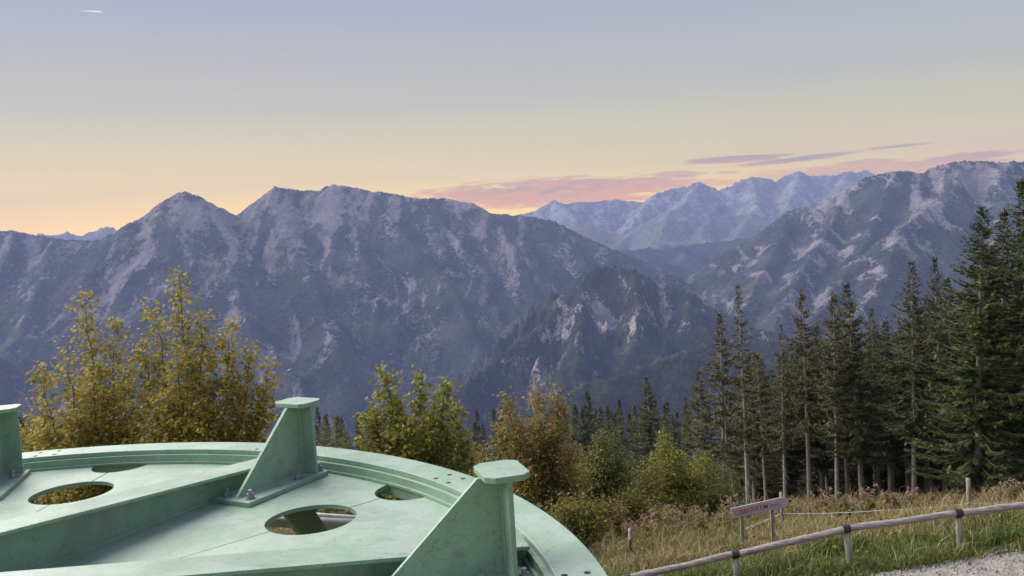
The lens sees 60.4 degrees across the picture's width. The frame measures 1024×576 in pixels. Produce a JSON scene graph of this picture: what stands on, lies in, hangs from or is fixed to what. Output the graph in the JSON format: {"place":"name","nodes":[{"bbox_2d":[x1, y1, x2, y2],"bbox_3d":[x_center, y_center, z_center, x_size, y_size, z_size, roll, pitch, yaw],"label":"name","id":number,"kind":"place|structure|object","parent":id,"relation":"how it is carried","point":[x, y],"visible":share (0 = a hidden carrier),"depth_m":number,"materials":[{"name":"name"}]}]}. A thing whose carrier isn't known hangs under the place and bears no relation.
{"place":"outdoors","nodes":[
{"label":"outdoors","id":0,"kind":"place"},
{"bbox_2d":[35,226,116,240],"bbox_3d":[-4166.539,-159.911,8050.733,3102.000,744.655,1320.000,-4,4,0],"label":"distant peaks","id":1,"kind":"object","parent":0,"point":[100,233],"visible":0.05,"depth_m":7914.63,"materials":[{"name":"grey stone"}]},
{"bbox_2d":[0,184,696,449],"bbox_3d":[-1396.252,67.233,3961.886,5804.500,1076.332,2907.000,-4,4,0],"label":"mountain","id":2,"kind":"structure","parent":0,"point":[334,293],"depth_m":3854.14,"materials":[{"name":"stone"}]},
{"bbox_2d":[0,0,1023,235],"label":"sky","id":3,"kind":"structure","parent":0,"point":[111,110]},
{"bbox_2d":[382,263,812,449],"bbox_3d":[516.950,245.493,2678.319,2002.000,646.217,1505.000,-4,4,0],"label":"wooded spur","id":4,"kind":"structure","parent":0,"point":[604,322],"depth_m":2560.24,"materials":[{"name":"grey stone"}]},
{"bbox_2d":[265,477,1023,575],"bbox_3d":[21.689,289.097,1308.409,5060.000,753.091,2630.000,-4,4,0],"label":"hillside","id":5,"kind":"structure","parent":0,"point":[988,551],"depth_m":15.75,"materials":[{"name":"green plant"}]},
{"bbox_2d":[17,286,152,504],"bbox_3d":[-10.927,3.951,22.424,4.718,8.016,2.988,0,5,37],"label":"maple tree","id":6,"kind":"object","parent":5,"relation":"on","point":[86,433],"visible":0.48,"depth_m":21.82,"materials":[{"name":"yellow plant"}]},
{"bbox_2d":[118,265,289,443],"bbox_3d":[-7.420,3.506,21.005,4.300,8.138,2.926,-4,4,0],"label":"maple tree","id":7,"kind":"object","parent":5,"relation":"on","point":[179,424],"visible":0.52,"depth_m":20.96,"materials":[{"name":"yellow plant"}]},
{"bbox_2d":[266,509,355,534],"bbox_3d":[-0.275,3.344,3.313,4.058,5.236,1.778,-5,4,-25],"label":"lift frame","id":8,"kind":"object","parent":5,"relation":"on","point":[306,522],"visible":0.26,"depth_m":3.20,"materials":[{"name":"green paint"}]},
{"bbox_2d":[0,397,606,575],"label":"bull wheel","id":9,"kind":"object","parent":8,"relation":"on","point":[192,509],"visible":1,"depth_m":2.77,"materials":[{"name":"green paint"}]},
{"bbox_2d":[317,414,335,445],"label":"spruce tree","id":10,"kind":"object","parent":5,"relation":"on","point":[327,424],"visible":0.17,"depth_m":142.18,"materials":[{"name":"green plant"}]},
{"bbox_2d":[316,422,341,513],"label":"spruce tree","id":11,"kind":"object","parent":5,"relation":"on","point":[327,510],"visible":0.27,"depth_m":96.12,"materials":[{"name":"green plant"}]},
{"bbox_2d":[325,417,345,510],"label":"spruce tree","id":12,"kind":"object","parent":5,"relation":"on","point":[334,421],"visible":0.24,"depth_m":137.14,"materials":[{"name":"green plant"}]},
{"bbox_2d":[339,428,352,514],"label":"spruce tree","id":13,"kind":"object","parent":5,"relation":"on","point":[345,444],"visible":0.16,"depth_m":91.41,"materials":[{"name":"green plant"}]},
{"bbox_2d":[350,412,368,450],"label":"spruce tree","id":14,"kind":"object","parent":5,"relation":"on","point":[357,431],"visible":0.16,"depth_m":161.15,"materials":[{"name":"green plant"}]},
{"bbox_2d":[353,360,483,500],"bbox_3d":[-2.564,4.866,24.234,3.553,5.932,2.324,-4,4,0],"label":"maple tree","id":15,"kind":"object","parent":5,"relation":"on","point":[404,442],"visible":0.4,"depth_m":24.16,"materials":[{"name":"green plant"}]},
{"bbox_2d":[464,421,488,476],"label":"spruce tree","id":16,"kind":"object","parent":5,"relation":"on","point":[473,438],"visible":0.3,"depth_m":127.57,"materials":[{"name":"green plant"}]},
{"bbox_2d":[480,423,491,460],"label":"spruce tree","id":17,"kind":"object","parent":5,"relation":"on","point":[484,434],"visible":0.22,"depth_m":142.05,"materials":[{"name":"green plant"}]},
{"bbox_2d":[465,431,508,477],"bbox_3d":[-1.100,6.198,27.560,3.458,3.586,2.528,-4,4,0],"label":"bush","id":18,"kind":"object","parent":5,"relation":"on","point":[485,458],"visible":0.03,"depth_m":27.50,"materials":[{"name":"green plant"}]},
{"bbox_2d":[488,408,499,461],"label":"spruce tree","id":19,"kind":"object","parent":5,"relation":"on","point":[493,419],"visible":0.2,"depth_m":179.98,"materials":[{"name":"green plant"}]},
{"bbox_2d":[489,380,587,514],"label":"rowan tree","id":20,"kind":"object","parent":5,"relation":"on","point":[549,473],"visible":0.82,"depth_m":26.14,"materials":[{"name":"brown plant"}]},
{"bbox_2d":[532,421,616,523],"bbox_3d":[1.779,6.092,28.415,3.100,3.687,2.855,-7,5,-37],"label":"bush","id":21,"kind":"object","parent":5,"relation":"on","point":[584,482],"visible":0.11,"depth_m":28.26,"materials":[{"name":"green plant"}]},
{"bbox_2d":[568,406,583,457],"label":"spruce tree","id":22,"kind":"object","parent":5,"relation":"on","point":[575,410],"visible":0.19,"depth_m":146.50,"materials":[{"name":"green plant"}]},
{"bbox_2d":[575,409,592,459],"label":"spruce tree","id":23,"kind":"object","parent":5,"relation":"on","point":[582,425],"visible":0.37,"depth_m":131.44,"materials":[{"name":"green plant"}]},
{"bbox_2d":[546,480,622,549],"bbox_3d":[1.740,5.949,22.434,2.007,2.127,2.028,-4,4,0],"label":"bush","id":24,"kind":"object","parent":5,"relation":"on","point":[580,524],"visible":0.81,"depth_m":22.20,"materials":[{"name":"green plant"}]},
{"bbox_2d":[575,391,604,464],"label":"spruce tree","id":25,"kind":"object","parent":5,"relation":"on","point":[590,423],"visible":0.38,"depth_m":131.60,"materials":[{"name":"green plant"}]},
{"bbox_2d":[591,406,608,461],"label":"spruce tree","id":26,"kind":"object","parent":5,"relation":"on","point":[600,423],"visible":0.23,"depth_m":144.49,"materials":[{"name":"green plant"}]},
{"bbox_2d":[576,488,641,535],"bbox_3d":[2.725,6.684,25.661,2.181,2.005,1.688,-4,4,0],"label":"bush","id":27,"kind":"object","parent":5,"relation":"on","point":[613,511],"visible":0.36,"depth_m":25.45,"materials":[{"name":"green plant"}]},
{"bbox_2d":[575,426,645,508],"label":"beech tree","id":28,"kind":"object","parent":5,"relation":"on","point":[610,477],"visible":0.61,"depth_m":29.30,"materials":[{"name":"green plant"}]},
{"bbox_2d":[603,410,617,459],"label":"spruce tree","id":29,"kind":"object","parent":5,"relation":"on","point":[610,424],"visible":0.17,"depth_m":136.32,"materials":[{"name":"green plant"}]},
{"bbox_2d":[608,409,632,483],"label":"spruce tree","id":30,"kind":"object","parent":5,"relation":"on","point":[613,435],"visible":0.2,"depth_m":40.58,"materials":[{"name":"green plant"}]},
{"bbox_2d":[611,399,636,483],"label":"spruce tree","id":31,"kind":"object","parent":5,"relation":"on","point":[621,427],"visible":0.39,"depth_m":106.21,"materials":[{"name":"green plant"}]},
{"bbox_2d":[621,413,642,491],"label":"spruce tree","id":32,"kind":"object","parent":5,"relation":"on","point":[629,420],"visible":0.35,"depth_m":128.39,"materials":[{"name":"green plant"}]},
{"bbox_2d":[582,447,685,515],"bbox_3d":[4.240,7.106,30.720,3.725,2.932,2.614,-4,4,0],"label":"bush","id":33,"kind":"object","parent":5,"relation":"on","point":[645,482],"visible":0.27,"depth_m":30.54,"materials":[{"name":"green plant"}]},
{"bbox_2d":[604,480,667,529],"bbox_3d":[3.840,6.933,27.605,2.244,2.006,1.651,-4,4,0],"label":"bush","id":34,"kind":"object","parent":5,"relation":"on","point":[636,508],"visible":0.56,"depth_m":27.44,"materials":[{"name":"green plant"}]},
{"bbox_2d":[638,506,658,543],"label":"dry weed","id":35,"kind":"object","parent":5,"relation":"on","point":[649,530],"visible":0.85,"depth_m":22.22,"materials":[{"name":"brown plant"}]},
{"bbox_2d":[622,376,676,484],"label":"spruce tree","id":36,"kind":"object","parent":5,"relation":"on","point":[648,428],"visible":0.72,"depth_m":88.96,"materials":[{"name":"green plant"}]},
{"bbox_2d":[657,405,677,462],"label":"spruce tree","id":37,"kind":"object","parent":5,"relation":"on","point":[666,419],"visible":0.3,"depth_m":96.48,"materials":[{"name":"green plant"}]},
{"bbox_2d":[659,502,677,534],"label":"dry weed","id":38,"kind":"object","parent":5,"relation":"on","point":[667,517],"visible":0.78,"depth_m":24.55,"materials":[{"name":"brown plant"}]},
{"bbox_2d":[667,414,680,469],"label":"spruce tree","id":39,"kind":"object","parent":5,"relation":"on","point":[673,426],"visible":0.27,"depth_m":149.30,"materials":[{"name":"green plant"}]},
{"bbox_2d":[670,409,683,461],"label":"spruce tree","id":40,"kind":"object","parent":5,"relation":"on","point":[677,423],"visible":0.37,"depth_m":149.76,"materials":[{"name":"green plant"}]},
{"bbox_2d":[637,426,721,515],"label":"beech tree","id":41,"kind":"object","parent":5,"relation":"on","point":[682,483],"visible":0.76,"depth_m":31.32,"materials":[{"name":"green plant"}]},
{"bbox_2d":[677,397,697,476],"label":"spruce tree","id":42,"kind":"object","parent":5,"relation":"on","point":[688,437],"visible":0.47,"depth_m":81.26,"materials":[{"name":"green plant"}]},
{"bbox_2d":[672,367,729,476],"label":"spruce tree","id":43,"kind":"object","parent":5,"relation":"on","point":[699,431],"visible":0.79,"depth_m":44.53,"materials":[{"name":"green plant"}]},
{"bbox_2d":[695,503,710,533],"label":"dry weed","id":44,"kind":"object","parent":5,"relation":"on","point":[700,519],"visible":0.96,"depth_m":23.90,"materials":[{"name":"brown plant"}]},
{"bbox_2d":[697,405,721,482],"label":"spruce tree","id":45,"kind":"object","parent":5,"relation":"on","point":[706,407],"visible":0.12,"depth_m":178.68,"materials":[{"name":"green plant"}]},
{"bbox_2d":[684,441,749,511],"bbox_3d":[7.614,7.321,33.788,2.466,3.201,2.564,-5,4,-23],"label":"bush","id":46,"kind":"object","parent":5,"relation":"on","point":[715,472],"visible":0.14,"depth_m":33.57,"materials":[{"name":"green plant"}]},
{"bbox_2d":[685,476,749,519],"bbox_3d":[7.208,7.444,30.707,2.365,1.831,1.750,-4,4,0],"label":"bush","id":47,"kind":"object","parent":5,"relation":"on","point":[712,501],"visible":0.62,"depth_m":30.45,"materials":[{"name":"green plant"}]},
{"bbox_2d":[685,311,755,490],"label":"spruce tree","id":48,"kind":"object","parent":5,"relation":"on","point":[725,444],"visible":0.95,"depth_m":37.37,"materials":[{"name":"green plant"}]},
{"bbox_2d":[708,384,744,491],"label":"spruce tree","id":49,"kind":"object","parent":5,"relation":"on","point":[730,404],"visible":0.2,"depth_m":50.49,"materials":[{"name":"green plant"}]},
{"bbox_2d":[719,496,734,531],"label":"dry weed","id":50,"kind":"object","parent":5,"relation":"on","point":[728,516],"visible":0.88,"depth_m":22.95,"materials":[{"name":"brown plant"}]},
{"bbox_2d":[729,436,751,502],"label":"spruce tree","id":51,"kind":"object","parent":5,"relation":"on","point":[741,486],"visible":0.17,"depth_m":51.13,"materials":[{"name":"green plant"}]},
{"bbox_2d":[717,283,777,504],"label":"spruce tree","id":52,"kind":"object","parent":5,"relation":"on","point":[742,421],"visible":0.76,"depth_m":38.52,"materials":[{"name":"green plant"}]},
{"bbox_2d":[738,462,768,502],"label":"spruce tree","id":53,"kind":"object","parent":5,"relation":"on","point":[757,489],"visible":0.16,"depth_m":45.81,"materials":[{"name":"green plant"}]},
{"bbox_2d":[727,363,786,501],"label":"spruce tree","id":54,"kind":"object","parent":5,"relation":"on","point":[755,481],"visible":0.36,"depth_m":44.01,"materials":[{"name":"green plant"}]},
{"bbox_2d":[739,357,778,499],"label":"spruce tree","id":55,"kind":"object","parent":5,"relation":"on","point":[765,398],"visible":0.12,"depth_m":50.29,"materials":[{"name":"green plant"}]},
{"bbox_2d":[731,497,791,548],"bbox_3d":[5.244,5.066,18.440,1.291,1.352,0.069,-4,4,0],"label":"arrow sign","id":56,"kind":"object","parent":5,"relation":"on","point":[770,505],"visible":0.98,"depth_m":18.38,"materials":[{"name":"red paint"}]},
{"bbox_2d":[751,452,772,500],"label":"spruce tree","id":57,"kind":"object","parent":5,"relation":"on","point":[761,491],"visible":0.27,"depth_m":45.99,"materials":[{"name":"green plant"}]},
{"bbox_2d":[736,352,790,500],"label":"spruce tree","id":58,"kind":"object","parent":5,"relation":"on","point":[770,436],"visible":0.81,"depth_m":42.46,"materials":[{"name":"green plant"}]},
{"bbox_2d":[766,445,790,498],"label":"spruce tree","id":59,"kind":"object","parent":5,"relation":"on","point":[771,486],"visible":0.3,"depth_m":45.25,"materials":[{"name":"green plant"}]},
{"bbox_2d":[763,325,804,498],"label":"spruce tree","id":60,"kind":"object","parent":5,"relation":"on","point":[782,438],"visible":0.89,"depth_m":39.43,"materials":[{"name":"green plant"}]},
{"bbox_2d":[769,428,804,499],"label":"spruce tree","id":61,"kind":"object","parent":5,"relation":"on","point":[791,491],"visible":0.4,"depth_m":44.59,"materials":[{"name":"green plant"}]},
{"bbox_2d":[767,342,811,496],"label":"spruce tree","id":62,"kind":"object","parent":5,"relation":"on","point":[792,417],"visible":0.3,"depth_m":44.48,"materials":[{"name":"green plant"}]},
{"bbox_2d":[761,350,817,488],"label":"spruce tree","id":63,"kind":"object","parent":5,"relation":"on","point":[802,450],"visible":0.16,"depth_m":44.97,"materials":[{"name":"green plant"}]},
{"bbox_2d":[767,348,833,498],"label":"spruce tree","id":64,"kind":"object","parent":5,"relation":"on","point":[801,360],"visible":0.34,"depth_m":43.77,"materials":[{"name":"green plant"}]},
{"bbox_2d":[771,289,842,500],"bbox_3d":[12.933,5.034,38.691,3.042,10.067,3.419,-2,3,13],"label":"spruce tree","id":65,"kind":"object","parent":5,"relation":"on","point":[800,404],"visible":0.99,"depth_m":38.42,"materials":[{"name":"green plant"}]},
{"bbox_2d":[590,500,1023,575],"bbox_3d":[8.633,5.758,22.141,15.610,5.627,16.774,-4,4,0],"label":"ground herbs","id":66,"kind":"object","parent":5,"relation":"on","point":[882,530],"visible":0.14,"depth_m":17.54,"materials":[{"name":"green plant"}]},
{"bbox_2d":[798,457,834,498],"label":"spruce tree","id":67,"kind":"object","parent":5,"relation":"on","point":[815,484],"visible":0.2,"depth_m":47.20,"materials":[{"name":"green plant"}]},
{"bbox_2d":[782,325,853,500],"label":"spruce tree","id":68,"kind":"object","parent":5,"relation":"on","point":[819,460],"visible":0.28,"depth_m":43.51,"materials":[{"name":"green plant"}]},
{"bbox_2d":[628,478,1014,556],"bbox_3d":[9.762,5.773,23.536,16.121,2.344,3.334,-5,4,-18],"label":"electric fence","id":69,"kind":"object","parent":5,"relation":"on","point":[968,490],"visible":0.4,"depth_m":24.47,"materials":[{"name":"white plastic"}]},
{"bbox_2d":[623,502,1023,575],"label":"rail fence","id":70,"kind":"object","parent":5,"relation":"on","point":[847,529],"visible":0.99,"depth_m":14.30,"materials":[{"name":"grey wood"}]},
{"bbox_2d":[801,346,850,496],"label":"spruce tree","id":71,"kind":"object","parent":5,"relation":"on","point":[827,484],"visible":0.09,"depth_m":45.60,"materials":[{"name":"green plant"}]},
{"bbox_2d":[817,486,835,518],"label":"dry weed","id":72,"kind":"object","parent":5,"relation":"on","point":[827,498],"visible":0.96,"depth_m":25.84,"materials":[{"name":"brown plant"}]},
{"bbox_2d":[799,292,873,501],"bbox_3d":[14.993,5.338,40.707,3.326,10.432,3.738,0,4,23],"label":"spruce tree","id":73,"kind":"object","parent":5,"relation":"on","point":[831,336],"visible":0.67,"depth_m":40.39,"materials":[{"name":"green plant"}]},
{"bbox_2d":[807,292,877,494],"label":"spruce tree","id":74,"kind":"object","parent":5,"relation":"on","point":[846,471],"visible":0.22,"depth_m":42.49,"materials":[{"name":"green plant"}]},
{"bbox_2d":[829,455,857,497],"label":"spruce tree","id":75,"kind":"object","parent":5,"relation":"on","point":[841,477],"visible":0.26,"depth_m":46.62,"materials":[{"name":"green plant"}]},
{"bbox_2d":[837,491,857,521],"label":"dry weed","id":76,"kind":"object","parent":5,"relation":"on","point":[845,502],"visible":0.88,"depth_m":25.09,"materials":[{"name":"brown plant"}]},
{"bbox_2d":[811,282,902,499],"bbox_3d":[15.412,4.981,39.664,4.059,10.595,4.202,-7,4,-40],"label":"spruce tree","id":77,"kind":"object","parent":5,"relation":"on","point":[857,433],"visible":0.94,"depth_m":39.40,"materials":[{"name":"green plant"}]},
{"bbox_2d":[849,441,876,497],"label":"spruce tree","id":78,"kind":"object","parent":5,"relation":"on","point":[868,474],"visible":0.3,"depth_m":44.64,"materials":[{"name":"green plant"}]},
{"bbox_2d":[854,487,878,516],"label":"dry weed","id":79,"kind":"object","parent":5,"relation":"on","point":[865,494],"visible":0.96,"depth_m":26.23,"materials":[{"name":"brown plant"}]},
{"bbox_2d":[839,348,900,473],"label":"spruce tree","id":80,"kind":"object","parent":5,"relation":"on","point":[864,426],"visible":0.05,"depth_m":46.21,"materials":[{"name":"green plant"}]},
{"bbox_2d":[854,307,905,496],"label":"spruce tree","id":81,"kind":"object","parent":5,"relation":"on","point":[869,357],"visible":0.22,"depth_m":43.42,"materials":[{"name":"green plant"}]},
{"bbox_2d":[873,483,893,515],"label":"dry weed","id":82,"kind":"object","parent":5,"relation":"on","point":[887,500],"visible":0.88,"depth_m":25.39,"materials":[{"name":"brown plant"}]},
{"bbox_2d":[857,319,928,493],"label":"spruce tree","id":83,"kind":"object","parent":5,"relation":"on","point":[887,447],"visible":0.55,"depth_m":41.46,"materials":[{"name":"green plant"}]},
{"bbox_2d":[877,337,911,491],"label":"spruce tree","id":84,"kind":"object","parent":5,"relation":"on","point":[903,462],"visible":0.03,"depth_m":49.42,"materials":[{"name":"green plant"}]},
{"bbox_2d":[884,462,905,493],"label":"spruce tree","id":85,"kind":"object","parent":5,"relation":"on","point":[898,477],"visible":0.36,"depth_m":50.54,"materials":[{"name":"green plant"}]},
{"bbox_2d":[882,492,907,509],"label":"dry weed","id":86,"kind":"object","parent":5,"relation":"on","point":[894,501],"visible":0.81,"depth_m":25.42,"materials":[{"name":"brown plant"}]},
{"bbox_2d":[870,329,923,493],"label":"spruce tree","id":87,"kind":"object","parent":5,"relation":"on","point":[886,476],"visible":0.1,"depth_m":50.64,"materials":[{"name":"green plant"}]},
{"bbox_2d":[866,327,940,494],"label":"spruce tree","id":88,"kind":"object","parent":5,"relation":"on","point":[908,478],"visible":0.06,"depth_m":44.78,"materials":[{"name":"green plant"}]},
{"bbox_2d":[865,259,964,499],"bbox_3d":[16.960,4.227,37.494,3.882,10.971,3.737,-4,4,-4],"label":"spruce tree","id":89,"kind":"object","parent":5,"relation":"on","point":[912,411],"visible":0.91,"depth_m":37.13,"materials":[{"name":"green plant"}]},
{"bbox_2d":[890,298,949,491],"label":"spruce tree","id":90,"kind":"object","parent":5,"relation":"on","point":[909,446],"visible":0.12,"depth_m":43.49,"materials":[{"name":"green plant"}]},
{"bbox_2d":[907,256,969,490],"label":"spruce tree","id":91,"kind":"object","parent":5,"relation":"on","point":[940,339],"visible":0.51,"depth_m":41.30,"materials":[{"name":"green plant"}]},
{"bbox_2d":[930,452,953,491],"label":"spruce tree","id":92,"kind":"object","parent":5,"relation":"on","point":[936,480],"visible":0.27,"depth_m":44.73,"materials":[{"name":"green plant"}]},
{"bbox_2d":[902,276,996,488],"bbox_3d":[21.329,4.895,42.696,4.861,10.992,4.695,-1,4,35],"label":"spruce tree","id":93,"kind":"object","parent":5,"relation":"on","point":[946,284],"visible":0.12,"depth_m":42.49,"materials":[{"name":"green plant"}]},
{"bbox_2d":[901,205,1023,498],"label":"spruce tree","id":94,"kind":"object","parent":5,"relation":"on","point":[978,474],"visible":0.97,"depth_m":34.13,"materials":[{"name":"green plant"}]},
{"bbox_2d":[935,208,1023,489],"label":"spruce tree","id":95,"kind":"object","parent":5,"relation":"on","point":[1004,214],"visible":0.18,"depth_m":38.19,"materials":[{"name":"green plant"}]},
{"bbox_2d":[950,251,1023,485],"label":"spruce tree","id":96,"kind":"object","parent":5,"relation":"on","point":[992,472],"visible":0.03,"depth_m":41.33,"materials":[{"name":"green plant"}]},
{"bbox_2d":[964,177,1023,485],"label":"spruce tree","id":97,"kind":"object","parent":5,"relation":"on","point":[1017,278],"visible":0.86,"depth_m":33.47,"materials":[{"name":"green plant"}]},
{"bbox_2d":[991,481,1018,501],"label":"dry weed","id":98,"kind":"object","parent":5,"relation":"on","point":[999,489],"visible":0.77,"depth_m":27.53,"materials":[{"name":"brown plant"}]},
{"bbox_2d":[1002,477,1023,500],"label":"dry weed","id":99,"kind":"object","parent":5,"relation":"on","point":[1015,492],"visible":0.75,"depth_m":28.55,"materials":[{"name":"brown plant"}]},
{"bbox_2d":[645,261,705,279],"bbox_3d":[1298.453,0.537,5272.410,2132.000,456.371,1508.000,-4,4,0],"label":"wooded hill","id":100,"kind":"structure","parent":0,"point":[683,272],"depth_m":5250.14,"materials":[{"name":"stone"}]},
{"bbox_2d":[567,210,785,250],"bbox_3d":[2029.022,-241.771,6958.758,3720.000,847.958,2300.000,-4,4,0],"label":"pale hills","id":101,"kind":"structure","parent":0,"point":[666,229],"depth_m":6915.49,"materials":[{"name":"blue stone"}]},
{"bbox_2d":[618,238,750,266],"bbox_3d":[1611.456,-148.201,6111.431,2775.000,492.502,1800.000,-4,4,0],"label":"wooded hill","id":102,"kind":"structure","parent":0,"point":[706,253],"depth_m":5999.02,"materials":[{"name":"conifer forest"},{"name":"needles"}]},
{"bbox_2d":[487,339,906,486],"bbox_3d":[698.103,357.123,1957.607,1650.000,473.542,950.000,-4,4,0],"label":"wooded ridge","id":103,"kind":"structure","parent":0,"point":[670,377],"depth_m":1911.73,"materials":[{"name":"plant"}]},
{"bbox_2d":[520,169,875,233],"bbox_3d":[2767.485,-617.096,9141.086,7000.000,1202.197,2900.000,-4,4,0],"label":"distant range","id":104,"kind":"structure","parent":0,"point":[767,198],"depth_m":9225.63,"materials":[{"name":"stone"}]},
{"bbox_2d":[683,160,1023,340],"bbox_3d":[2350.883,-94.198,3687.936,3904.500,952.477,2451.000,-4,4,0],"label":"mountain","id":105,"kind":"structure","parent":0,"point":[869,238],"depth_m":3552.08,"materials":[{"name":"stone"}]},
{"bbox_2d":[859,549,1023,575],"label":"gravel track","id":106,"kind":"structure","parent":0,"point":[996,565],"depth_m":13.51,"materials":[{"name":"grey gravel"}]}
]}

